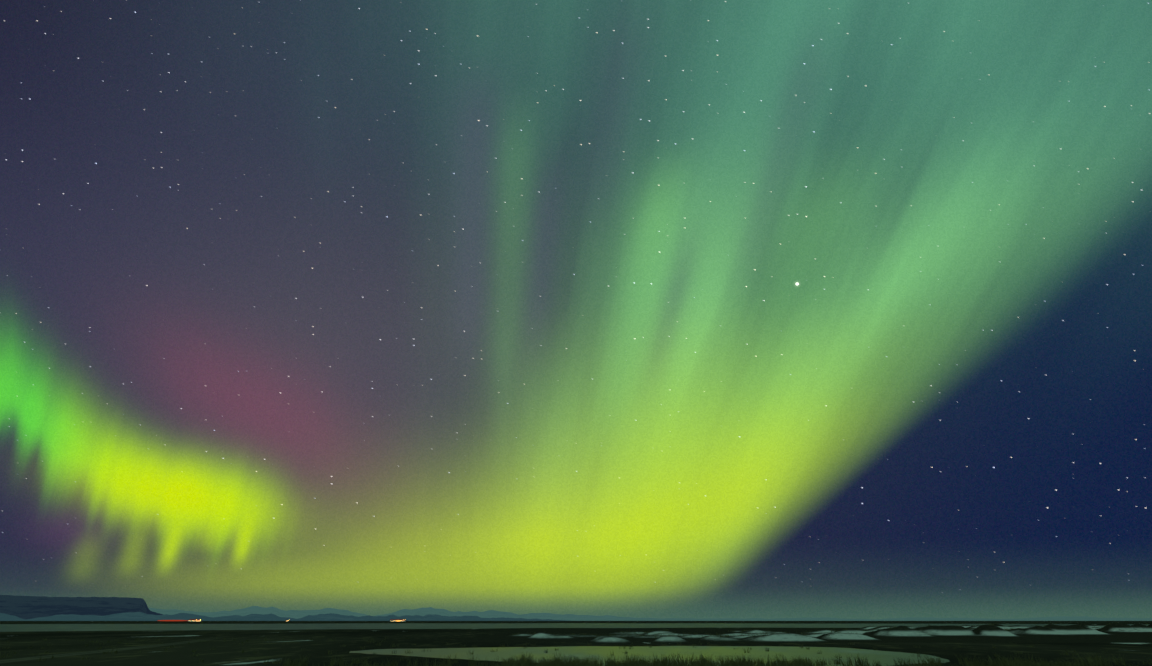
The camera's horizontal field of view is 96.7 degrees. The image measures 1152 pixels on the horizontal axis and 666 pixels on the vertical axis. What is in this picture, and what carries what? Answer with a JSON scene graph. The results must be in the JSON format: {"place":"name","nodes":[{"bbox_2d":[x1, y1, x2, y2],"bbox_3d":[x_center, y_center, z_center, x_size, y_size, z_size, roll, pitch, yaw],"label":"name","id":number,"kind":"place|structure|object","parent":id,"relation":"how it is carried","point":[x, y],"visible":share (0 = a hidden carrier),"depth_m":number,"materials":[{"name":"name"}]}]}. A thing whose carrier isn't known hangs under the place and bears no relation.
{"place":"outdoors","nodes":[
{"label":"outdoors","id":0,"kind":"place"},
{"bbox_2d":[0,595,162,618],"bbox_3d":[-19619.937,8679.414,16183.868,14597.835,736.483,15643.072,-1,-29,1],"label":"table mountain","id":1,"kind":"structure","parent":0,"point":[26,607],"depth_m":15922.69,"materials":[{"name":"stone"}]},
{"bbox_2d":[157,620,187,620],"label":"road tail light trail","id":2,"kind":"object","parent":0,"point":[172,620],"visible":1,"depth_m":1867.15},
{"bbox_2d":[0,612,569,620],"bbox_3d":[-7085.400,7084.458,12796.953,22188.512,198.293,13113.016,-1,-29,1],"label":"distant mountains","id":3,"kind":"structure","parent":0,"point":[134,616],"depth_m":13138.31,"materials":[{"name":"stone"}]},
{"bbox_2d":[0,623,1149,631],"bbox_3d":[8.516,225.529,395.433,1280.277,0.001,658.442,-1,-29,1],"label":"sea","id":4,"kind":"structure","parent":0,"point":[72,627],"depth_m":292.63,"materials":[{"name":"water"}]},
{"bbox_2d":[0,621,1151,665],"bbox_3d":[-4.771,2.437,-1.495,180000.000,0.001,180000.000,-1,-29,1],"label":"ground","id":5,"kind":"structure","parent":0,"point":[73,651],"depth_m":67.87,"materials":[{"name":"black soil"}]},
{"bbox_2d":[0,622,1151,665],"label":"grass tussocks","id":6,"kind":"object","parent":5,"relation":"on","point":[664,661],"depth_m":36.52,"materials":[{"name":"green plant"}]},
{"bbox_2d":[0,0,1151,618],"label":"sky","id":7,"kind":"structure","parent":0,"point":[660,309],"materials":[{"name":"green"}]},
{"bbox_2d":[349,646,949,665],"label":"pond water","id":8,"kind":"structure","parent":0,"point":[885,658],"depth_m":51.20,"materials":[{"name":"water"}]},
{"bbox_2d":[149,606,1151,620],"bbox_3d":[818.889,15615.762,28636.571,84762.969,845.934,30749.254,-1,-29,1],"label":"distant mountains","id":9,"kind":"structure","parent":0,"point":[296,614],"depth_m":32603.52,"materials":[{"name":"stone"}]},
{"bbox_2d":[441,622,1151,643],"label":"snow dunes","id":10,"kind":"structure","parent":0,"point":[1088,633],"depth_m":105.68,"materials":[{"name":"snow"}]}
]}

